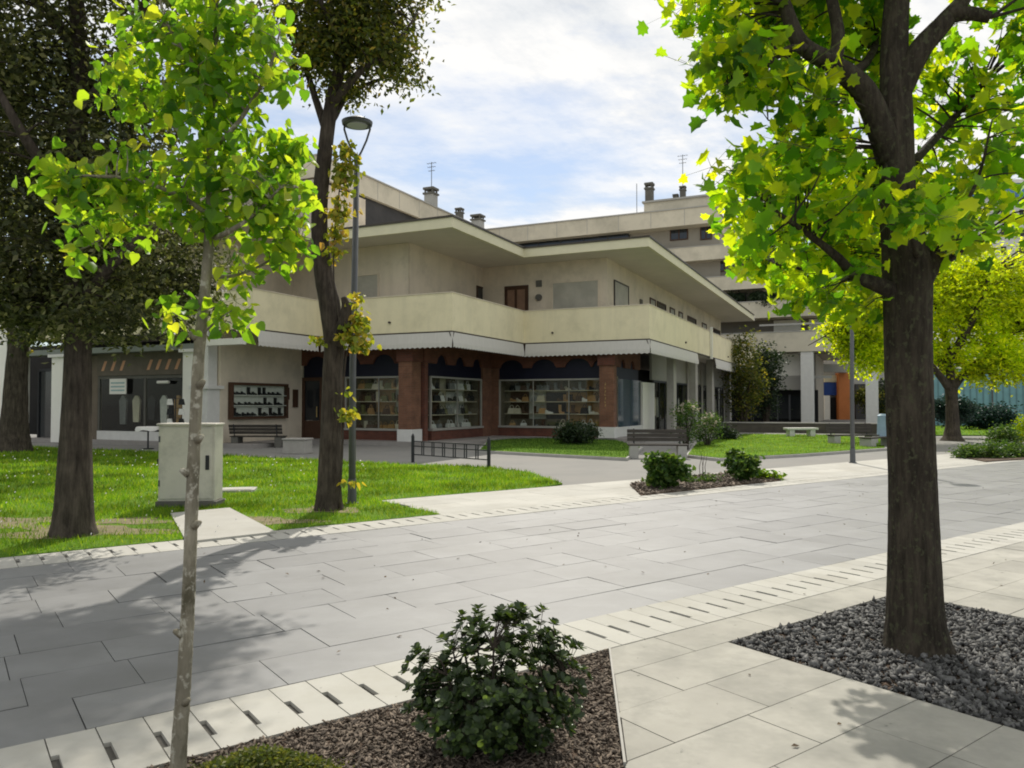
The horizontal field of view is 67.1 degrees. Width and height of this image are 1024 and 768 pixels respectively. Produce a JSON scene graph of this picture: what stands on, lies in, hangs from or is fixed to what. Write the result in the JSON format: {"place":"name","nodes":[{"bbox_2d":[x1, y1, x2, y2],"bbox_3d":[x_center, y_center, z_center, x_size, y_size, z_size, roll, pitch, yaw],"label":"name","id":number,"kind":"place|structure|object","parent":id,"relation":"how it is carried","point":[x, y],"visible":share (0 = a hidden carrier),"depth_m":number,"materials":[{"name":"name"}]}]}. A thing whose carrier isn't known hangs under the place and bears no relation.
{"place":"outdoors","nodes":[
{"label":"outdoors","id":0,"kind":"place"},
{"bbox_2d":[0,445,561,557],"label":"lawn ground","id":1,"kind":"structure","parent":0,"point":[54,550],"depth_m":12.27,"materials":[{"name":"green plant"}]},
{"bbox_2d":[0,517,51,528],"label":"bare earth","id":2,"kind":"structure","parent":1,"relation":"on","point":[13,520],"depth_m":10.26,"materials":[{"name":"beige soil"}]},
{"bbox_2d":[0,122,124,452],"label":"old tree","id":3,"kind":"object","parent":1,"relation":"on","point":[14,427],"visible":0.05,"depth_m":25.21,"materials":[{"name":"green plant"}]},
{"bbox_2d":[0,525,178,538],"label":"bare earth","id":4,"kind":"structure","parent":1,"relation":"on","point":[112,529],"depth_m":9.46,"materials":[{"name":"beige soil"}]},
{"bbox_2d":[0,27,220,350],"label":"evergreen tree","id":5,"kind":"object","parent":1,"relation":"on","point":[159,329],"visible":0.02,"depth_m":19.02,"materials":[{"name":"green plant"}]},
{"bbox_2d":[96,517,173,523],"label":"bare earth","id":6,"kind":"structure","parent":1,"relation":"on","point":[123,521],"depth_m":10.26,"materials":[{"name":"beige soil"}]},
{"bbox_2d":[0,0,281,538],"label":"evergreen tree","id":7,"kind":"object","parent":1,"relation":"on","point":[76,312],"visible":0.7,"depth_m":9.12,"materials":[{"name":"green plant"}]},
{"bbox_2d":[0,448,365,533],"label":"daisies","id":8,"kind":"object","parent":1,"relation":"on","point":[143,476],"visible":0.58,"depth_m":15.85,"materials":[{"name":"white plant"}]},
{"bbox_2d":[155,423,224,506],"bbox_3d":[-4.974,1.257,11.921,0.939,1.305,0.432,0,-1,-2],"label":"utility cabinet","id":9,"kind":"object","parent":1,"relation":"on","point":[173,449],"visible":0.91,"depth_m":11.73,"materials":[{"name":"metal"}]},
{"bbox_2d":[170,508,275,542],"bbox_3d":[-3.938,1.835,10.102,1.039,0.055,2.712,1,-2,-32],"label":"cabinet pad","id":10,"kind":"object","parent":1,"relation":"on","point":[228,524],"visible":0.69,"depth_m":9.82,"materials":[{"name":"beige concrete"}]},
{"bbox_2d":[222,487,256,492],"bbox_3d":[-4.946,1.907,13.916,0.620,0.059,0.500,0,-2,-12],"label":"manhole cover","id":11,"kind":"object","parent":1,"relation":"on","point":[242,489],"visible":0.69,"depth_m":13.76,"materials":[{"name":"white concrete"}]},
{"bbox_2d":[247,516,325,524],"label":"bare earth","id":12,"kind":"structure","parent":1,"relation":"on","point":[259,519],"depth_m":10.35,"materials":[{"name":"beige soil"}]},
{"bbox_2d":[282,505,359,512],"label":"bare earth","id":13,"kind":"structure","parent":1,"relation":"on","point":[341,511],"depth_m":11.32,"materials":[{"name":"beige soil"}]},
{"bbox_2d":[250,0,455,511],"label":"lime tree","id":14,"kind":"object","parent":1,"relation":"on","point":[342,32],"visible":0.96,"depth_m":11.36,"materials":[{"name":"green plant"}]},
{"bbox_2d":[307,139,381,507],"bbox_3d":[-2.459,-0.903,11.372,1.108,5.448,0.599,0,-1,8],"label":"climbing vine","id":15,"kind":"object","parent":14,"relation":"attached to","point":[359,326],"visible":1,"depth_m":11.33,"materials":[{"name":"green plant"}]},
{"bbox_2d":[341,115,372,503],"bbox_3d":[-2.470,-1.178,12.242,0.490,6.190,0.490,0,-1,0],"label":"street lamp","id":16,"kind":"object","parent":1,"relation":"on","point":[355,122],"visible":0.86,"depth_m":12.19,"materials":[{"name":"grey metal"}]},
{"bbox_2d":[0,461,1023,748],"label":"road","id":17,"kind":"structure","parent":0,"point":[86,645],"depth_m":6.78,"materials":[{"name":"grey stone"}]},
{"bbox_2d":[0,0,1023,346],"label":"sky","id":18,"kind":"structure","parent":0,"point":[545,110],"materials":[{"name":"white"}]},
{"bbox_2d":[30,420,1023,485],"bbox_3d":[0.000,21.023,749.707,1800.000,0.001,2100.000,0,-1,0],"label":"ground","id":19,"kind":"structure","parent":0,"point":[569,471],"depth_m":22.26,"materials":[{"name":"grey concrete"}]},
{"bbox_2d":[135,426,158,448],"bbox_3d":[-12.944,1.911,27.443,0.858,0.800,0.857,0,-1,-6],"label":"display table","id":20,"kind":"object","parent":19,"relation":"on","point":[147,428],"visible":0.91,"depth_m":27.25,"materials":[{"name":"white fabric"}]},
{"bbox_2d":[166,396,184,422],"bbox_3d":[-11.941,1.359,27.378,0.494,1.900,0.480,-1,-2,37],"label":"display stand","id":21,"kind":"object","parent":19,"relation":"on","point":[170,402],"visible":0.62,"depth_m":27.37,"materials":[{"name":"black metal"}]},
{"bbox_2d":[282,438,313,453],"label":"stone block","id":22,"kind":"structure","parent":19,"relation":"on","point":[297,445],"depth_m":24.66,"materials":[{"name":"grey concrete"}]},
{"bbox_2d":[0,215,754,448],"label":"shop building","id":23,"kind":"structure","parent":19,"relation":"on","point":[628,323],"depth_m":32.73,"materials":[{"name":"beige paint"}]},
{"bbox_2d":[37,369,51,437],"bbox_3d":[-19.595,0.821,33.047,2.067,2.970,0.120,-1,-2,25],"label":"glazed door","id":24,"kind":"structure","parent":23,"relation":"in","point":[44,375],"depth_m":33.31,"materials":[{"name":"grey glass"}]},
{"bbox_2d":[29,340,193,433],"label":"shop window","id":25,"kind":"structure","parent":23,"relation":"in","point":[143,386],"depth_m":34.10,"materials":[{"name":"clear glass"}]},
{"bbox_2d":[119,396,127,423],"bbox_3d":[-16.289,1.088,32.359,0.440,1.200,0.080,-1,-2,25],"label":"garment","id":26,"kind":"object","parent":23,"relation":"hanging from","point":[123,404],"visible":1,"depth_m":32.31,"materials":[{"name":"grey fabric"}]},
{"bbox_2d":[132,396,140,421],"bbox_3d":[-15.564,1.030,32.022,0.440,1.100,0.080,-1,-2,25],"label":"garment","id":27,"kind":"object","parent":23,"relation":"hanging from","point":[136,402],"visible":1,"depth_m":31.97,"materials":[{"name":"beige fabric"}]},
{"bbox_2d":[148,395,156,419],"bbox_3d":[-14.749,0.970,31.643,0.440,1.000,0.080,-1,-2,25],"label":"garment","id":28,"kind":"object","parent":23,"relation":"hanging from","point":[152,403],"visible":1,"depth_m":31.59,"materials":[{"name":"black fabric"}]},
{"bbox_2d":[160,395,168,422],"bbox_3d":[-14.114,1.062,31.345,0.440,1.200,0.080,-1,-2,25],"label":"garment","id":29,"kind":"object","parent":23,"relation":"hanging from","point":[164,406],"visible":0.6,"depth_m":31.30,"materials":[{"name":"grey fabric"}]},
{"bbox_2d":[174,395,181,422],"bbox_3d":[-13.389,1.003,31.008,0.440,1.100,0.080,-1,-2,25],"label":"garment","id":30,"kind":"object","parent":23,"relation":"hanging from","point":[178,417],"visible":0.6,"depth_m":30.98,"materials":[{"name":"brown fabric"}]},
{"bbox_2d":[229,424,286,447],"bbox_3d":[-9.400,1.908,28.553,2.000,0.865,0.641,0,-1,4],"label":"bench","id":31,"kind":"object","parent":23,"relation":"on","point":[276,429],"visible":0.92,"depth_m":28.34,"materials":[{"name":"brown wood"}]},
{"bbox_2d":[302,377,321,438],"bbox_3d":[-8.013,1.004,32.388,1.966,2.570,0.198,-1,-2,25],"label":"shop door","id":32,"kind":"structure","parent":23,"relation":"in","point":[311,386],"depth_m":32.61,"materials":[{"name":"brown wood"}]},
{"bbox_2d":[382,405,390,414],"bbox_3d":[-5.106,1.048,31.570,0.404,0.405,0.151,-1,-2,23],"label":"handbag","id":33,"kind":"object","parent":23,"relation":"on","point":[386,411],"visible":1,"depth_m":31.52,"materials":[{"name":"brown leather"}]},
{"bbox_2d":[344,376,428,430],"bbox_3d":[-5.246,0.931,31.483,3.924,2.670,0.900,-1,-2,25],"label":"shop window","id":34,"kind":"structure","parent":23,"relation":"in","point":[378,406],"depth_m":31.91,"materials":[{"name":"grey glass"}]},
{"bbox_2d":[428,376,483,430],"bbox_3d":[-2.567,0.966,32.845,0.800,2.670,5.046,-1,-2,25],"label":"shop window","id":35,"kind":"structure","parent":23,"relation":"in","point":[473,406],"depth_m":33.29,"materials":[{"name":"clear glass"}]},
{"bbox_2d":[476,285,482,298],"bbox_3d":[-1.415,-3.789,37.172,0.080,1.740,1.290,-1,-2,25],"label":"window","id":36,"kind":"structure","parent":23,"relation":"in","point":[479,290],"depth_m":36.86,"materials":[{"name":"brown glass"}]},
{"bbox_2d":[505,285,528,310],"bbox_3d":[0.215,-3.244,36.362,1.216,2.770,0.080,-1,-2,25],"label":"balcony door","id":37,"kind":"structure","parent":23,"relation":"in","point":[517,297],"depth_m":36.32,"materials":[{"name":"brown wood"}]},
{"bbox_2d":[498,376,617,428],"bbox_3d":[1.870,1.013,34.674,5.721,2.670,0.900,-1,-2,25],"label":"shop window","id":38,"kind":"structure","parent":23,"relation":"in","point":[551,404],"depth_m":35.10,"materials":[{"name":"clear glass"}]},
{"bbox_2d":[618,379,640,426],"bbox_3d":[5.313,0.866,35.377,0.061,2.139,4.301,-1,-2,25],"label":"shop window","id":39,"kind":"structure","parent":23,"relation":"in","point":[629,391],"depth_m":35.60,"materials":[{"name":"blue glass"}]},
{"bbox_2d":[638,369,666,428],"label":"shop window","id":40,"kind":"structure","parent":23,"relation":"in","point":[643,375],"depth_m":40.70,"materials":[{"name":"black glass"}]},
{"bbox_2d":[657,301,665,310],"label":"window","id":41,"kind":"structure","parent":23,"relation":"in","point":[660,305],"depth_m":43.41,"materials":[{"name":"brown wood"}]},
{"bbox_2d":[660,383,686,428],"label":"shop window","id":42,"kind":"structure","parent":23,"relation":"in","point":[661,384],"depth_m":44.52,"materials":[{"name":"black glass"}]},
{"bbox_2d":[676,385,700,426],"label":"shop window","id":43,"kind":"structure","parent":23,"relation":"in","point":[679,386],"depth_m":48.48,"materials":[{"name":"black glass"}]},
{"bbox_2d":[687,315,696,324],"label":"window","id":44,"kind":"structure","parent":23,"relation":"in","point":[689,318],"depth_m":50.63,"materials":[{"name":"brown glass"}]},
{"bbox_2d":[703,387,723,423],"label":"shop window","id":45,"kind":"structure","parent":23,"relation":"in","point":[720,388],"depth_m":56.12,"materials":[{"name":"black glass"}]},
{"bbox_2d":[147,648,623,767],"bbox_3d":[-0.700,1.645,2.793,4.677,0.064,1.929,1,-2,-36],"label":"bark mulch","id":46,"kind":"object","parent":19,"relation":"on","point":[359,733],"visible":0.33,"depth_m":3.59,"materials":[{"name":"grey gravel"}]},
{"bbox_2d":[11,0,323,767],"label":"young linden","id":47,"kind":"object","parent":46,"relation":"on","point":[208,59],"visible":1,"depth_m":3.26,"materials":[{"name":"green plant"}]},
{"bbox_2d":[187,742,376,767],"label":"ground plant","id":48,"kind":"object","parent":46,"relation":"on","point":[276,756],"visible":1,"depth_m":3.24,"materials":[{"name":"green plant"}]},
{"bbox_2d":[398,600,592,761],"bbox_3d":[-0.068,1.361,3.534,0.886,0.698,0.766,0,-1,0],"label":"evergreen shrub","id":49,"kind":"object","parent":46,"relation":"on","point":[486,714],"visible":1,"depth_m":3.41,"materials":[{"name":"green plant"}]},
{"bbox_2d":[609,647,625,767],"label":"bed edging","id":50,"kind":"object","parent":46,"relation":"on","point":[618,719],"visible":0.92,"depth_m":3.90,"materials":[{"name":"metal"}]},
{"bbox_2d":[411,434,490,466],"bbox_3d":[-1.646,1.727,20.123,3.082,0.790,0.087,-1,-2,44],"label":"bicycle railing","id":51,"kind":"object","parent":19,"relation":"on","point":[433,447],"visible":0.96,"depth_m":20.00,"materials":[{"name":"black metal"}]},
{"bbox_2d":[0,522,1023,767],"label":"drain strip","id":52,"kind":"object","parent":19,"relation":"on","point":[214,726],"visible":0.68,"depth_m":4.24,"materials":[{"name":"beige concrete"}]},
{"bbox_2d":[0,460,1023,568],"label":"drain strip","id":53,"kind":"object","parent":19,"relation":"on","point":[63,557],"visible":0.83,"depth_m":10.15,"materials":[{"name":"beige concrete"}]},
{"bbox_2d":[192,154,878,422],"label":"apartment building","id":54,"kind":"structure","parent":19,"relation":"on","point":[677,225],"depth_m":68.28,"materials":[{"name":"beige concrete"}]},
{"bbox_2d":[670,229,687,240],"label":"window","id":55,"kind":"structure","parent":54,"relation":"in","point":[680,234],"depth_m":71.42,"materials":[{"name":"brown wood"}]},
{"bbox_2d":[700,226,711,239],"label":"window","id":56,"kind":"structure","parent":54,"relation":"in","point":[704,235],"depth_m":70.38,"materials":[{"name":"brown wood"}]},
{"bbox_2d":[727,290,747,301],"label":"terrace shrub","id":57,"kind":"object","parent":54,"relation":"on","point":[739,297],"visible":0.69,"depth_m":67.51,"materials":[{"name":"green plant"}]},
{"bbox_2d":[746,290,766,300],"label":"terrace shrub","id":58,"kind":"object","parent":54,"relation":"on","point":[752,295],"visible":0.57,"depth_m":66.86,"materials":[{"name":"green plant"}]},
{"bbox_2d":[748,291,773,307],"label":"terrace shrub","id":59,"kind":"object","parent":54,"relation":"on","point":[764,298],"visible":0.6,"depth_m":65.80,"materials":[{"name":"green plant"}]},
{"bbox_2d":[770,396,777,418],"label":"shop window","id":60,"kind":"structure","parent":54,"relation":"in","point":[771,413],"depth_m":66.60,"materials":[{"name":"black glass"}]},
{"bbox_2d":[777,395,789,419],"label":"shop window","id":61,"kind":"structure","parent":54,"relation":"in","point":[785,406],"depth_m":66.27,"materials":[{"name":"black glass"}]},
{"bbox_2d":[790,395,800,419],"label":"shop window","id":62,"kind":"structure","parent":54,"relation":"in","point":[795,401],"depth_m":65.90,"materials":[{"name":"black glass"}]},
{"bbox_2d":[479,441,642,460],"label":"lawn kerb","id":63,"kind":"structure","parent":19,"relation":"on","point":[627,458],"depth_m":23.19,"materials":[{"name":"concrete"}]},
{"bbox_2d":[627,429,688,458],"bbox_3d":[4.290,1.758,22.785,1.750,0.865,0.641,0,-1,6],"label":"bench","id":64,"kind":"object","parent":19,"relation":"on","point":[633,435],"visible":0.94,"depth_m":22.95,"materials":[{"name":"wood"}]},
{"bbox_2d":[669,400,709,449],"bbox_3d":[6.139,1.420,27.017,1.257,1.794,1.464,-1,-2,41],"label":"rose bush","id":65,"kind":"object","parent":19,"relation":"on","point":[691,410],"visible":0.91,"depth_m":27.01,"materials":[{"name":"green plant"}]},
{"bbox_2d":[714,325,776,421],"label":"tall shrub","id":66,"kind":"object","parent":19,"relation":"on","point":[739,380],"visible":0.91,"depth_m":50.62,"materials":[{"name":"green plant"}]},
{"bbox_2d":[749,338,794,421],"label":"tall shrub","id":67,"kind":"object","parent":19,"relation":"on","point":[765,408],"visible":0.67,"depth_m":55.59,"materials":[{"name":"green plant"}]},
{"bbox_2d":[687,442,886,460],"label":"lawn kerb","id":68,"kind":"structure","parent":19,"relation":"on","point":[793,455],"depth_m":23.47,"materials":[{"name":"concrete"}]},
{"bbox_2d":[723,422,876,433],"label":"wall","id":69,"kind":"structure","parent":19,"relation":"on","point":[766,427],"depth_m":42.87,"materials":[{"name":"concrete"}]},
{"bbox_2d":[783,427,818,435],"bbox_3d":[13.437,2.281,35.925,1.500,0.500,0.500,0,-1,-6],"label":"stone bench","id":70,"kind":"object","parent":19,"relation":"on","point":[791,431],"visible":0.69,"depth_m":35.75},
{"bbox_2d":[825,423,879,442],"bbox_3d":[13.104,1.939,29.774,1.900,0.865,0.641,0,-1,-8],"label":"bench","id":71,"kind":"object","parent":19,"relation":"on","point":[834,438],"visible":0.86,"depth_m":29.89,"materials":[{"name":"wood"}]},
{"bbox_2d":[823,358,885,419],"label":"shop row","id":72,"kind":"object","parent":19,"relation":"on","point":[837,396],"visible":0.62,"depth_m":79.37,"materials":[{"name":"orange paint"}]},
{"bbox_2d":[830,398,836,419],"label":"door","id":73,"kind":"structure","parent":72,"relation":"in","point":[833,416],"depth_m":79.55,"materials":[{"name":"black glass"}]},
{"bbox_2d":[855,384,883,419],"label":"shop window","id":74,"kind":"structure","parent":72,"relation":"in","point":[858,415],"depth_m":79.65,"materials":[{"name":"black glass"}]},
{"bbox_2d":[854,383,885,416],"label":"background bush","id":75,"kind":"object","parent":19,"relation":"on","point":[859,396],"visible":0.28,"depth_m":73.73,"materials":[{"name":"green plant"}]},
{"bbox_2d":[858,436,886,446],"bbox_3d":[13.094,2.103,27.580,1.500,0.425,0.505,1,-2,-28],"label":"bench","id":76,"kind":"object","parent":19,"relation":"on","point":[868,441],"visible":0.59,"depth_m":27.25,"materials":[{"name":"concrete"}]},
{"bbox_2d":[877,414,885,435],"bbox_3d":[17.248,1.962,35.961,0.480,1.140,0.480,0,-1,0],"label":"litter bin","id":77,"kind":"object","parent":19,"relation":"on","point":[881,424],"visible":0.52,"depth_m":35.79,"materials":[{"name":"blue plastic"}]},
{"bbox_2d":[878,378,884,412],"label":"background bush","id":78,"kind":"object","parent":19,"relation":"on","point":[880,389],"visible":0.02,"depth_m":64.92,"materials":[{"name":"green plant"}]},
{"bbox_2d":[802,234,1023,440],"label":"yellow green tree","id":79,"kind":"object","parent":19,"relation":"on","point":[993,301],"visible":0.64,"depth_m":32.74,"materials":[{"name":"green plant"}]},
{"bbox_2d":[934,395,983,427],"bbox_3d":[20.845,1.192,36.567,2.562,1.781,2.418,-1,-2,27],"label":"dark bush","id":80,"kind":"object","parent":19,"relation":"on","point":[965,412],"visible":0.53,"depth_m":36.17,"materials":[{"name":"green plant"}]},
{"bbox_2d":[934,369,1023,425],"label":"hoarding","id":81,"kind":"object","parent":19,"relation":"on","point":[986,398],"visible":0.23,"depth_m":54.33,"materials":[{"name":"teal metal"}]},
{"bbox_2d":[480,437,639,457],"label":"lawn ground","id":82,"kind":"structure","parent":0,"point":[570,451],"depth_m":26.03,"materials":[{"name":"green plant"}]},
{"bbox_2d":[547,419,602,444],"bbox_3d":[2.505,1.879,29.106,2.124,1.148,2.016,0,-2,17],"label":"dark bush","id":83,"kind":"object","parent":82,"relation":"on","point":[569,432],"visible":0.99,"depth_m":28.78,"materials":[{"name":"green plant"}]},
{"bbox_2d":[382,454,976,513],"bbox_3d":[16.995,2.241,25.526,46.250,0.021,1.940,1,-2,-36],"label":"paved band","id":84,"kind":"object","parent":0,"point":[455,503],"visible":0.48,"depth_m":13.55,"materials":[{"name":"beige concrete"}]},
{"bbox_2d":[630,470,780,495],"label":"bark mulch","id":85,"kind":"object","parent":84,"relation":"on","point":[643,488],"visible":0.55,"depth_m":14.78,"materials":[{"name":"brown wood"}]},
{"bbox_2d":[640,449,695,488],"bbox_3d":[2.873,1.608,14.333,1.022,0.822,1.010,0,-1,0],"label":"leafy bush","id":86,"kind":"object","parent":85,"relation":"on","point":[666,469],"visible":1,"depth_m":14.08,"materials":[{"name":"green plant"}]},
{"bbox_2d":[682,453,724,482],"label":"plants","id":87,"kind":"object","parent":85,"relation":"on","point":[704,477],"visible":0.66,"depth_m":15.27,"materials":[{"name":"green plant"}]},
{"bbox_2d":[716,447,765,480],"bbox_3d":[4.657,1.654,15.606,0.822,0.728,0.802,1,-2,-28],"label":"leafy bush","id":88,"kind":"object","parent":85,"relation":"on","point":[742,465],"visible":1,"depth_m":15.45,"materials":[{"name":"green plant"}]},
{"bbox_2d":[750,468,786,479],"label":"grass clump","id":89,"kind":"object","parent":85,"relation":"on","point":[768,474],"visible":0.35,"depth_m":15.95,"materials":[{"name":"green plant"}]},
{"bbox_2d":[849,326,856,462],"bbox_3d":[9.141,-0.960,20.674,0.490,6.190,0.490,0,-1,0],"label":"street lamp","id":90,"kind":"object","parent":84,"relation":"on","point":[852,442],"visible":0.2,"depth_m":20.60,"materials":[{"name":"grey metal"}]},
{"bbox_2d":[966,448,1023,461],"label":"planting bed","id":91,"kind":"object","parent":84,"relation":"on","point":[988,459],"visible":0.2,"depth_m":21.57,"materials":[{"name":"soil"}]},
{"bbox_2d":[945,435,1016,458],"bbox_3d":[13.683,1.911,22.383,1.949,0.865,1.403,0,-2,-15],"label":"ground cover","id":92,"kind":"object","parent":91,"relation":"on","point":[993,449],"visible":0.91,"depth_m":22.18,"materials":[{"name":"green plant"}]},
{"bbox_2d":[978,418,1023,445],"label":"leafy bush","id":93,"kind":"object","parent":91,"relation":"on","point":[999,432],"visible":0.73,"depth_m":25.15,"materials":[{"name":"green plant"}]},
{"bbox_2d":[998,439,1023,457],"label":"ground cover","id":94,"kind":"object","parent":91,"relation":"on","point":[1019,451],"visible":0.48,"depth_m":22.56,"materials":[{"name":"green plant"}]},
{"bbox_2d":[1007,413,1023,443],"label":"leafy bush","id":95,"kind":"object","parent":91,"relation":"on","point":[1018,426],"visible":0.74,"depth_m":28.26,"materials":[{"name":"green plant"}]},
{"bbox_2d":[688,433,884,457],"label":"lawn ground","id":96,"kind":"structure","parent":0,"point":[776,453],"depth_m":27.26,"materials":[{"name":"green plant"}]},
{"bbox_2d":[692,410,729,444],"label":"rose bush","id":97,"kind":"object","parent":96,"relation":"on","point":[711,422],"visible":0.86,"depth_m":27.96,"materials":[{"name":"green plant"}]},
{"bbox_2d":[711,424,742,439],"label":"dark bush","id":98,"kind":"object","parent":96,"relation":"on","point":[727,432],"visible":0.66,"depth_m":32.59,"materials":[{"name":"green plant"}]},
{"bbox_2d":[609,542,1023,767],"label":"pavement","id":99,"kind":"structure","parent":0,"point":[697,697],"depth_m":4.00,"materials":[{"name":"beige stone"}]},
{"bbox_2d":[731,596,1023,730],"bbox_3d":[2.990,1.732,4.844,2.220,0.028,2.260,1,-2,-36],"label":"tree pit","id":100,"kind":"object","parent":99,"relation":"on","point":[882,683],"depth_m":4.78,"materials":[{"name":"gravel"}]},
{"bbox_2d":[636,0,1023,659],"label":"maple tree","id":101,"kind":"object","parent":100,"relation":"on","point":[860,222],"visible":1,"depth_m":4.94,"materials":[{"name":"green plant"}]},
{"bbox_2d":[926,179,1023,368],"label":"office block","id":102,"kind":"structure","parent":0,"point":[1010,241],"depth_m":95.48,"materials":[{"name":"white stone"}]},
{"bbox_2d":[935,425,1020,435],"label":"lawn ground","id":103,"kind":"structure","parent":0,"point":[964,434],"depth_m":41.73,"materials":[{"name":"green plant"}]},
{"bbox_2d":[960,396,1022,428],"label":"background bush","id":104,"kind":"object","parent":103,"relation":"on","point":[996,413],"visible":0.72,"depth_m":45.94,"materials":[{"name":"green plant"}]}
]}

